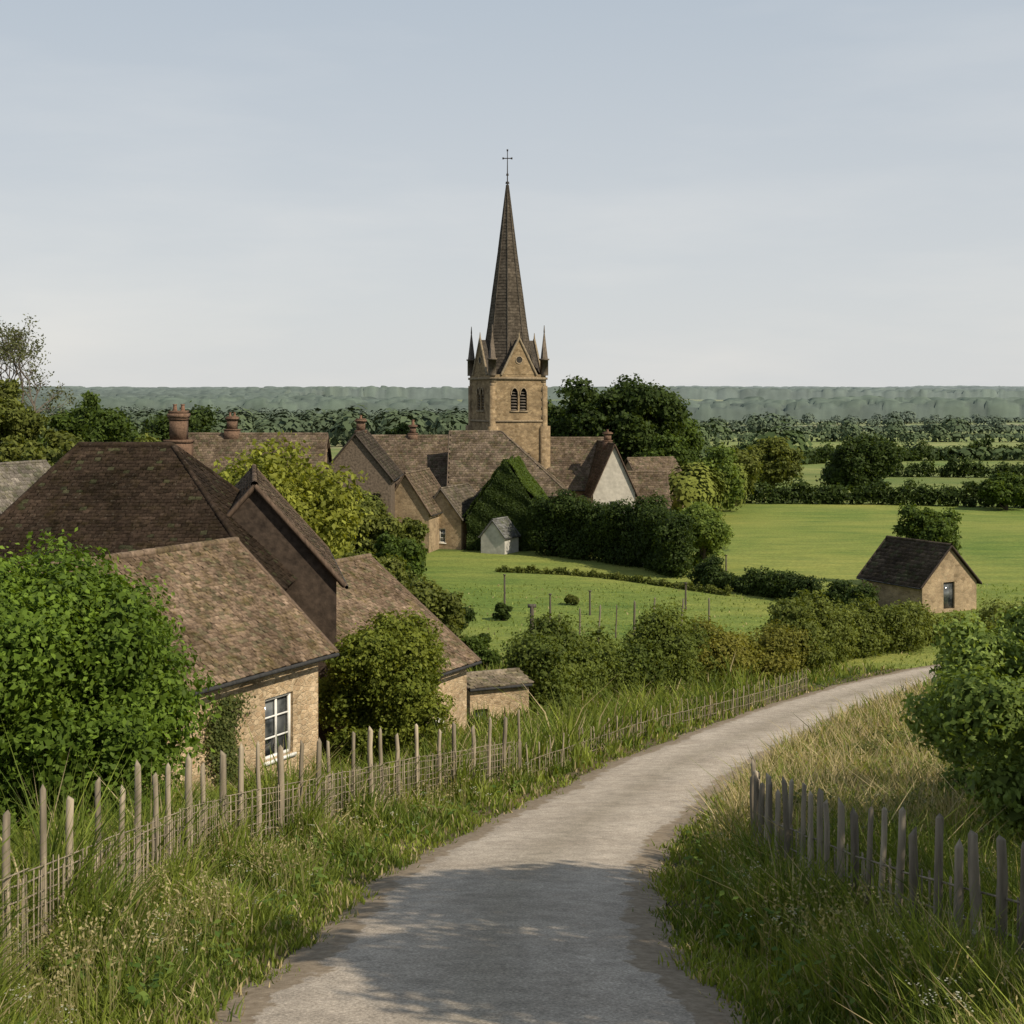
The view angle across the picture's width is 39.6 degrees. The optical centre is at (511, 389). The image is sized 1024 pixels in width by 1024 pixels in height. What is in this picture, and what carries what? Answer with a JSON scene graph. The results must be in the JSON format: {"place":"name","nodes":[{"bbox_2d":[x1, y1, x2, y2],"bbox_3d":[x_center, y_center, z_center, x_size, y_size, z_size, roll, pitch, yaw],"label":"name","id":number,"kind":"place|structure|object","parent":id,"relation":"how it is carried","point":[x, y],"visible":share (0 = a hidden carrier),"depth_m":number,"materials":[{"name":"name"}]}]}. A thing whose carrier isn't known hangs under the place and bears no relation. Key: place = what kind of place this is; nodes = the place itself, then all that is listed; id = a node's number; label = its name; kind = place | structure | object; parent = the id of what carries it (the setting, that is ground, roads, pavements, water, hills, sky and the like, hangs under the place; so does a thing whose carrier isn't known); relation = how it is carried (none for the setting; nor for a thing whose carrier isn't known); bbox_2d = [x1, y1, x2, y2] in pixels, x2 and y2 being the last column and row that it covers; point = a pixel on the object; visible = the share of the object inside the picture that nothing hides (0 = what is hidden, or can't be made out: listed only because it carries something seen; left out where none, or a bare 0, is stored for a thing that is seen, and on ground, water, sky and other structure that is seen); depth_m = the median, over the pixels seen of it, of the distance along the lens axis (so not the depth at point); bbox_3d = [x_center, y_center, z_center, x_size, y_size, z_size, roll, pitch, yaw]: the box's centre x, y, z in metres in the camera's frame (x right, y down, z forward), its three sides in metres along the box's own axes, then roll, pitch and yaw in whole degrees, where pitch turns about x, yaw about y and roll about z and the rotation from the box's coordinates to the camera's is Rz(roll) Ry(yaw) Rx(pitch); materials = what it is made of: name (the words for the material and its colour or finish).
{"place":"outdoors","nodes":[
{"label":"outdoors","id":0,"kind":"place"},
{"bbox_2d":[372,420,447,486],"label":"church nave","id":1,"kind":"structure","parent":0,"point":[412,450],"depth_m":133.44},
{"bbox_2d":[446,430,566,497],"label":"church chancel","id":2,"kind":"structure","parent":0,"point":[475,458],"depth_m":129.30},
{"bbox_2d":[0,582,1023,1023],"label":"verge grass","id":3,"kind":"structure","parent":0,"point":[190,986],"depth_m":15.22,"materials":[{"name":"green plant"}]},
{"bbox_2d":[0,0,1023,387],"label":"sky","id":4,"kind":"structure","parent":0,"point":[194,193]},
{"bbox_2d":[183,664,940,1023],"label":"road","id":5,"kind":"structure","parent":0,"point":[535,912],"depth_m":15.12,"materials":[{"name":"grey asphalt"}]},
{"bbox_2d":[101,399,1023,1023],"bbox_3d":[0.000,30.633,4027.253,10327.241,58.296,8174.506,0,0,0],"label":"ground","id":6,"kind":"structure","parent":0,"point":[829,543],"depth_m":107.17,"materials":[{"name":"green plant"}]},
{"bbox_2d":[0,460,50,514],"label":"village cottage","id":7,"kind":"structure","parent":6,"relation":"on","point":[18,479],"depth_m":81.55,"materials":[{"name":"grey stone"}]},
{"bbox_2d":[0,378,51,461],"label":"elm tree","id":8,"kind":"object","parent":6,"relation":"on","point":[18,423],"visible":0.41,"depth_m":112.13,"materials":[{"name":"green plant"}]},
{"bbox_2d":[0,314,76,442],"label":"ash tree","id":9,"kind":"object","parent":6,"relation":"on","point":[11,345],"visible":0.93,"depth_m":121.13,"materials":[{"name":"green plant"}]},
{"bbox_2d":[0,427,83,466],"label":"elm tree","id":10,"kind":"object","parent":6,"relation":"on","point":[60,446],"visible":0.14,"depth_m":89.91,"materials":[{"name":"green plant"}]},
{"bbox_2d":[24,390,145,447],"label":"elm tree","id":11,"kind":"object","parent":6,"relation":"on","point":[92,421],"visible":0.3,"depth_m":114.62,"materials":[{"name":"green plant"}]},
{"bbox_2d":[0,527,221,854],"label":"laurel bush","id":12,"kind":"object","parent":6,"relation":"on","point":[86,667],"visible":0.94,"depth_m":19.83,"materials":[{"name":"green plant"}]},
{"bbox_2d":[134,433,161,441],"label":"elm tree","id":13,"kind":"object","parent":6,"relation":"on","point":[150,439],"depth_m":102.67,"materials":[{"name":"green plant"}]},
{"bbox_2d":[0,442,296,595],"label":"hipped farmhouse","id":14,"kind":"object","parent":6,"relation":"on","point":[115,497],"visible":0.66,"depth_m":33.47,"materials":[{"name":"brown tile"}]},
{"bbox_2d":[9,537,338,791],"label":"stone cottage","id":15,"kind":"structure","parent":6,"relation":"on","point":[247,631],"depth_m":29.45,"materials":[{"name":"brown tile"}]},
{"bbox_2d":[197,690,256,787],"bbox_3d":[-5.581,7.285,27.740,0.209,2.635,1.754,0,0,29],"label":"climbing rose","id":16,"kind":"object","parent":15,"relation":"attached to","point":[220,735],"visible":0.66,"depth_m":27.71,"materials":[{"name":"green plant"}]},
{"bbox_2d":[134,401,221,441],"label":"elm tree","id":17,"kind":"object","parent":6,"relation":"on","point":[201,418],"visible":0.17,"depth_m":125.49,"materials":[{"name":"green plant"}]},
{"bbox_2d":[0,768,420,876],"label":"garden shrubs","id":18,"kind":"object","parent":6,"relation":"on","point":[112,832],"visible":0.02,"depth_m":23.39,"materials":[{"name":"green plant"}]},
{"bbox_2d":[0,710,521,983],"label":"picket fence","id":19,"kind":"object","parent":6,"relation":"on","point":[155,840],"visible":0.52,"depth_m":18.60,"materials":[{"name":"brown wood"}]},
{"bbox_2d":[6,404,560,445],"bbox_3d":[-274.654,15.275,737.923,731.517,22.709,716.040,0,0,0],"label":"distant woodland","id":20,"kind":"object","parent":6,"relation":"on","point":[337,425],"visible":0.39,"depth_m":410.37,"materials":[{"name":"green plant"}]},
{"bbox_2d":[226,464,347,761],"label":"gabled annexe","id":21,"kind":"structure","parent":6,"relation":"on","point":[265,514],"depth_m":34.28,"materials":[{"name":"clay tile"},{"name":"limestone"},{"name":"weathered wood"}]},
{"bbox_2d":[210,431,373,558],"bbox_3d":[-9.104,6.875,54.873,7.544,10.671,6.954,0,0,-34],"label":"willow tree","id":22,"kind":"object","parent":6,"relation":"on","point":[322,510],"visible":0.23,"depth_m":53.86,"materials":[{"name":"green plant"}]},
{"bbox_2d":[303,449,328,485],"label":"walls","id":23,"kind":"structure","parent":6,"relation":"on","point":[327,458],"depth_m":121.41,"materials":[{"name":"stone"}]},
{"bbox_2d":[188,432,330,480],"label":"roof","id":24,"kind":"structure","parent":23,"relation":"on","point":[209,449],"depth_m":118.94,"materials":[{"name":"ceramic"}]},
{"bbox_2d":[163,404,240,455],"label":"chimney","id":25,"kind":"object","parent":24,"relation":"on","point":[178,427],"visible":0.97,"depth_m":116.80,"materials":[{"name":"brick"}]},
{"bbox_2d":[314,434,331,483],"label":"bargeboards","id":26,"kind":"object","parent":24,"relation":"attached to","point":[325,449],"visible":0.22,"depth_m":119.64,"materials":[{"name":"brown wood"}]},
{"bbox_2d":[326,531,357,558],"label":"apple tree","id":27,"kind":"object","parent":6,"relation":"on","point":[351,544],"visible":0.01,"depth_m":79.18,"materials":[{"name":"green plant"}]},
{"bbox_2d":[320,436,399,519],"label":"walls","id":28,"kind":"structure","parent":6,"relation":"on","point":[355,455],"depth_m":112.50,"materials":[{"name":"stone"}]},
{"bbox_2d":[333,429,402,479],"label":"roof","id":29,"kind":"structure","parent":28,"relation":"on","point":[378,452],"depth_m":116.75,"materials":[{"name":"ceramic"}]},
{"bbox_2d":[317,431,402,481],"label":"bargeboards","id":30,"kind":"object","parent":29,"relation":"attached to","point":[368,450],"visible":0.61,"depth_m":112.27,"materials":[{"name":"brown wood"}]},
{"bbox_2d":[354,415,366,432],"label":"chimney","id":31,"kind":"object","parent":29,"relation":"on","point":[360,423],"visible":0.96,"depth_m":119.17,"materials":[{"name":"brick"}]},
{"bbox_2d":[337,497,406,555],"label":"hawthorn bush","id":32,"kind":"object","parent":6,"relation":"on","point":[375,527],"visible":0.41,"depth_m":99.44,"materials":[{"name":"green plant"}]},
{"bbox_2d":[348,547,416,586],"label":"hawthorn bush","id":33,"kind":"object","parent":6,"relation":"on","point":[393,566],"visible":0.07,"depth_m":65.82,"materials":[{"name":"green plant"}]},
{"bbox_2d":[318,607,457,767],"bbox_3d":[-3.032,7.246,33.464,3.630,4.238,3.769,0,0,0],"label":"hazel bush","id":34,"kind":"object","parent":6,"relation":"on","point":[384,676],"visible":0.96,"depth_m":32.49,"materials":[{"name":"green plant"}]},
{"bbox_2d":[383,422,409,434],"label":"yew tree","id":35,"kind":"object","parent":6,"relation":"on","point":[403,429],"visible":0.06,"depth_m":149.45,"materials":[{"name":"green plant"}]},
{"bbox_2d":[373,530,427,578],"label":"hawthorn bush","id":36,"kind":"object","parent":6,"relation":"on","point":[412,552],"visible":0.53,"depth_m":95.36,"materials":[{"name":"green plant"}]},
{"bbox_2d":[335,553,481,731],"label":"tiled barn","id":37,"kind":"structure","parent":6,"relation":"on","point":[373,584],"depth_m":41.55,"materials":[{"name":"brown tile"}]},
{"bbox_2d":[397,517,429,547],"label":"apple tree","id":38,"kind":"object","parent":6,"relation":"on","point":[418,530],"visible":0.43,"depth_m":107.19,"materials":[{"name":"green plant"}]},
{"bbox_2d":[395,468,442,552],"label":"dormered cottage","id":39,"kind":"structure","parent":6,"relation":"on","point":[416,491],"depth_m":116.70,"materials":[{"name":"brown stone"}]},
{"bbox_2d":[403,574,467,638],"bbox_3d":[-3.773,10.490,62.296,3.642,4.874,3.896,0,0,0],"label":"hawthorn bush","id":40,"kind":"object","parent":6,"relation":"on","point":[445,609],"visible":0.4,"depth_m":61.58,"materials":[{"name":"green plant"}]},
{"bbox_2d":[433,483,476,549],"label":"village cottage","id":41,"kind":"structure","parent":6,"relation":"on","point":[453,502],"depth_m":119.11,"materials":[{"name":"beige stone"}]},
{"bbox_2d":[457,605,476,636],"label":"round shrub","id":42,"kind":"object","parent":6,"relation":"on","point":[470,614],"visible":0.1,"depth_m":74.01,"materials":[{"name":"green plant"}]},
{"bbox_2d":[460,633,502,671],"bbox_3d":[-1.723,12.027,63.767,2.116,2.125,3.116,0,0,-24],"label":"round shrub","id":43,"kind":"object","parent":6,"relation":"on","point":[478,645],"visible":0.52,"depth_m":63.40,"materials":[{"name":"green plant"}]},
{"bbox_2d":[478,516,520,554],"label":"garden shed","id":44,"kind":"structure","parent":6,"relation":"on","point":[500,535],"depth_m":115.71,"materials":[{"name":"white paint"}]},
{"bbox_2d":[467,668,533,723],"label":"stone outbuilding","id":45,"kind":"structure","parent":6,"relation":"on","point":[482,689],"depth_m":44.47,"materials":[{"name":"beige stone"}]},
{"bbox_2d":[491,602,513,620],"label":"round shrub","id":46,"kind":"object","parent":6,"relation":"on","point":[502,610],"visible":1,"depth_m":81.76,"materials":[{"name":"green plant"}]},
{"bbox_2d":[466,149,549,468],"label":"church tower","id":47,"kind":"structure","parent":6,"relation":"on","point":[507,369],"depth_m":138.23,"materials":[{"name":"beige stone"}]},
{"bbox_2d":[6,705,1017,1023],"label":"verge weeds","id":48,"kind":"object","parent":6,"relation":"on","point":[144,995],"visible":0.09,"depth_m":13.07,"materials":[{"name":"green plant"}]},
{"bbox_2d":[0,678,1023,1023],"bbox_3d":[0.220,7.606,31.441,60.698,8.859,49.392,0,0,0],"label":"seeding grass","id":49,"kind":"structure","parent":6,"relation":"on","point":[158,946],"depth_m":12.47,"materials":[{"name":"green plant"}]},
{"bbox_2d":[4,712,1022,1023],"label":"cow parsley","id":50,"kind":"object","parent":6,"relation":"on","point":[488,806],"visible":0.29,"depth_m":11.76,"materials":[{"name":"white plant"}]},
{"bbox_2d":[17,385,1023,420],"bbox_3d":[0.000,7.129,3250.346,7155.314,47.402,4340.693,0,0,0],"label":"distant woodland","id":51,"kind":"object","parent":6,"relation":"on","point":[820,403],"visible":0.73,"depth_m":1200.64,"materials":[{"name":"green plant"}]},
{"bbox_2d":[528,604,535,634],"bbox_3d":[0.700,9.580,50.000,0.300,4.101,0.180,0,0,0],"label":"wooden pole","id":52,"kind":"object","parent":6,"relation":"on","point":[531,606],"visible":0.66,"depth_m":49.95,"materials":[{"name":"grey wood"}]},
{"bbox_2d":[351,461,750,518],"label":"village shrubbery","id":53,"kind":"object","parent":6,"relation":"on","point":[690,484],"visible":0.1,"depth_m":141.74,"materials":[{"name":"green plant"}]},
{"bbox_2d":[547,396,576,436],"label":"oak tree","id":54,"kind":"object","parent":6,"relation":"on","point":[553,411],"visible":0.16,"depth_m":174.01,"materials":[{"name":"green plant"}]},
{"bbox_2d":[564,593,578,604],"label":"round shrub","id":55,"kind":"object","parent":6,"relation":"on","point":[571,599],"visible":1,"depth_m":87.81,"materials":[{"name":"green plant"}]},
{"bbox_2d":[588,590,590,614],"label":"wooden post","id":56,"kind":"object","parent":6,"relation":"on","point":[589,591],"visible":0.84,"depth_m":83.95,"materials":[{"name":"grey wood"}]},
{"bbox_2d":[494,597,723,718],"bbox_3d":[3.848,10.215,52.806,3.745,5.222,16.260,0,0,28],"label":"field hedge","id":57,"kind":"object","parent":6,"relation":"on","point":[662,646],"visible":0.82,"depth_m":52.12,"materials":[{"name":"green plant"}]},
{"bbox_2d":[585,447,634,505],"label":"walls","id":58,"kind":"structure","parent":6,"relation":"on","point":[614,483],"depth_m":133.04,"materials":[{"name":"paint"}]},
{"bbox_2d":[583,440,636,496],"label":"roof","id":59,"kind":"structure","parent":58,"relation":"on","point":[601,455],"depth_m":135.19,"materials":[{"name":"ceramic"}]},
{"bbox_2d":[602,429,612,448],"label":"chimney","id":60,"kind":"object","parent":59,"relation":"on","point":[607,436],"visible":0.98,"depth_m":135.69,"materials":[{"name":"brick"}]},
{"bbox_2d":[582,444,637,497],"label":"bargeboards","id":61,"kind":"object","parent":59,"relation":"attached to","point":[604,468],"visible":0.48,"depth_m":132.81,"materials":[{"name":"brown wood"}]},
{"bbox_2d":[523,489,700,578],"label":"tall hedge","id":62,"kind":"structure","parent":6,"relation":"on","point":[653,533],"depth_m":108.04,"materials":[{"name":"green plant"}]},
{"bbox_2d":[495,564,731,595],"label":"boundary hedge","id":63,"kind":"object","parent":6,"relation":"on","point":[691,586],"visible":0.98,"depth_m":99.61,"materials":[{"name":"green plant"}]},
{"bbox_2d":[551,373,692,461],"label":"oak tree","id":64,"kind":"object","parent":6,"relation":"on","point":[633,416],"visible":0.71,"depth_m":165.41,"materials":[{"name":"green plant"}]},
{"bbox_2d":[558,598,709,639],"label":"paddock fence","id":65,"kind":"object","parent":6,"relation":"on","point":[634,612],"visible":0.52,"depth_m":76.46,"materials":[{"name":"grey wood"}]},
{"bbox_2d":[628,471,671,510],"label":"village cottage","id":66,"kind":"structure","parent":6,"relation":"on","point":[646,483],"depth_m":136.92,"materials":[{"name":"brown stone"}]},
{"bbox_2d":[624,456,683,510],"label":"village cottage","id":67,"kind":"structure","parent":6,"relation":"on","point":[665,463],"depth_m":149.17,"materials":[{"name":"brown tile"}]},
{"bbox_2d":[525,669,806,777],"bbox_3d":[5.832,10.265,45.329,0.886,4.509,28.198,0,0,24],"label":"picket fence","id":68,"kind":"object","parent":6,"relation":"on","point":[689,719],"visible":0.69,"depth_m":44.14,"materials":[{"name":"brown wood"}]},
{"bbox_2d":[644,429,701,469],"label":"lime tree","id":69,"kind":"object","parent":6,"relation":"on","point":[666,444],"visible":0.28,"depth_m":156.41,"materials":[{"name":"green plant"}]},
{"bbox_2d":[684,582,686,609],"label":"wooden post","id":70,"kind":"object","parent":6,"relation":"on","point":[685,583],"visible":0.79,"depth_m":85.95,"materials":[{"name":"grey wood"}]},
{"bbox_2d":[678,418,705,456],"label":"oak tree","id":71,"kind":"object","parent":6,"relation":"on","point":[692,435],"visible":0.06,"depth_m":179.95,"materials":[{"name":"green plant"}]},
{"bbox_2d":[676,500,734,566],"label":"hawthorn bush","id":72,"kind":"object","parent":6,"relation":"on","point":[713,532],"visible":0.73,"depth_m":105.27,"materials":[{"name":"green plant"}]},
{"bbox_2d":[683,442,744,509],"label":"lime tree","id":73,"kind":"object","parent":6,"relation":"on","point":[719,456],"visible":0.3,"depth_m":150.60,"materials":[{"name":"green plant"}]},
{"bbox_2d":[730,445,762,503],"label":"lime tree","id":74,"kind":"object","parent":6,"relation":"on","point":[752,465],"visible":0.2,"depth_m":164.12,"materials":[{"name":"green plant"}]},
{"bbox_2d":[677,614,819,683],"bbox_3d":[10.150,11.405,61.528,3.171,4.043,11.110,0,0,44],"label":"field hedge","id":75,"kind":"object","parent":6,"relation":"on","point":[771,643],"visible":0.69,"depth_m":61.42,"materials":[{"name":"green plant"}]},
{"bbox_2d":[744,436,806,490],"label":"oak tree","id":76,"kind":"object","parent":6,"relation":"on","point":[778,459],"visible":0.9,"depth_m":189.66,"materials":[{"name":"green plant"}]},
{"bbox_2d":[687,553,880,608],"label":"boundary hedge","id":77,"kind":"object","parent":6,"relation":"on","point":[767,582],"visible":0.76,"depth_m":90.44,"materials":[{"name":"green plant"}]},
{"bbox_2d":[759,589,932,672],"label":"field hedge","id":78,"kind":"object","parent":6,"relation":"on","point":[859,629],"visible":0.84,"depth_m":68.07,"materials":[{"name":"green plant"}]},
{"bbox_2d":[688,409,1006,463],"bbox_3d":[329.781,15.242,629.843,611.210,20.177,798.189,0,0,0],"label":"hedgerow trees","id":79,"kind":"object","parent":6,"relation":"on","point":[717,424],"visible":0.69,"depth_m":446.89,"materials":[{"name":"green plant"}]},
{"bbox_2d":[693,417,1023,424],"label":"hedgerow","id":80,"kind":"object","parent":6,"relation":"on","point":[917,420],"visible":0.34,"depth_m":1017.70,"materials":[{"name":"green plant"}]},
{"bbox_2d":[815,432,905,492],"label":"oak tree","id":81,"kind":"object","parent":6,"relation":"on","point":[860,459],"visible":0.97,"depth_m":181.08,"materials":[{"name":"green plant"}]},
{"bbox_2d":[700,425,1023,433],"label":"hedgerow","id":82,"kind":"object","parent":6,"relation":"on","point":[877,429],"visible":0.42,"depth_m":608.20,"materials":[{"name":"green plant"}]},
{"bbox_2d":[700,446,1023,460],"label":"hedgerow","id":83,"kind":"object","parent":6,"relation":"on","point":[1014,452],"visible":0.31,"depth_m":293.78,"materials":[{"name":"green plant"}]},
{"bbox_2d":[702,431,1023,441],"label":"hedgerow","id":84,"kind":"object","parent":6,"relation":"on","point":[1007,436],"visible":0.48,"depth_m":445.15,"materials":[{"name":"green plant"}]},
{"bbox_2d":[709,424,1023,431],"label":"hedgerow","id":85,"kind":"object","parent":6,"relation":"on","point":[1011,425],"visible":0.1,"depth_m":769.49,"materials":[{"name":"green plant"}]},
{"bbox_2d":[732,435,1023,464],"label":"boundary hedge","id":86,"kind":"object","parent":6,"relation":"on","point":[822,455],"visible":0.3,"depth_m":293.15,"materials":[{"name":"green plant"}]},
{"bbox_2d":[743,476,1023,507],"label":"boundary hedge","id":87,"kind":"object","parent":6,"relation":"on","point":[920,494],"visible":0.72,"depth_m":168.13,"materials":[{"name":"green plant"}]},
{"bbox_2d":[749,757,1023,964],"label":"picket fence","id":88,"kind":"object","parent":6,"relation":"on","point":[759,795],"visible":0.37,"depth_m":12.68,"materials":[{"name":"grey wood"}]},
{"bbox_2d":[781,702,1007,852],"bbox_3d":[9.443,8.136,31.691,5.023,5.781,32.112,0,0,19],"label":"bramble patch","id":89,"kind":"object","parent":6,"relation":"on","point":[881,760],"visible":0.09,"depth_m":23.39,"materials":[{"name":"green plant"}]},
{"bbox_2d":[856,535,981,613],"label":"field barn","id":90,"kind":"structure","parent":6,"relation":"on","point":[940,577],"depth_m":85.77,"materials":[{"name":"beige stone"}]},
{"bbox_2d":[891,502,963,554],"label":"bush","id":91,"kind":"object","parent":6,"relation":"on","point":[926,523],"visible":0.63,"depth_m":95.08,"materials":[{"name":"green plant"}]},
{"bbox_2d":[882,452,1023,477],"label":"boundary hedge","id":92,"kind":"object","parent":6,"relation":"on","point":[952,466],"visible":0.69,"depth_m":229.26,"materials":[{"name":"green plant"}]},
{"bbox_2d":[898,597,1023,848],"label":"elder bush","id":93,"kind":"object","parent":6,"relation":"on","point":[980,688],"visible":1,"depth_m":16.76,"materials":[{"name":"green plant"}]},
{"bbox_2d":[909,596,1023,648],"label":"field hedge","id":94,"kind":"object","parent":6,"relation":"on","point":[990,612],"visible":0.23,"depth_m":74.91,"materials":[{"name":"green plant"}]},
{"bbox_2d":[929,650,1017,798],"bbox_3d":[9.354,5.884,23.714,4.893,3.580,5.073,0,0,-24],"label":"elder bush","id":95,"kind":"object","parent":6,"relation":"on","point":[961,764],"visible":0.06,"depth_m":23.60,"materials":[{"name":"green plant"}]},
{"bbox_2d":[977,471,1023,509],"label":"oak tree","id":96,"kind":"object","parent":6,"relation":"on","point":[1003,490],"visible":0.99,"depth_m":158.78,"materials":[{"name":"green plant"}]},
{"bbox_2d":[547,437,603,498],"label":"church aisle","id":97,"kind":"object","parent":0,"point":[571,459],"visible":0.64,"depth_m":138.94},
{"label":"walls","id":98,"kind":"object","parent":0,"visible":0},
{"bbox_2d":[470,462,536,514],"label":"roof","id":99,"kind":"structure","parent":98,"relation":"on","point":[531,496],"depth_m":118.97,"materials":[{"name":"ceramic"}]},
{"bbox_2d":[462,455,549,550],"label":"ivy","id":100,"kind":"object","parent":98,"relation":"attached to","point":[504,494],"visible":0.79,"depth_m":117.75,"materials":[{"name":"green plant"}]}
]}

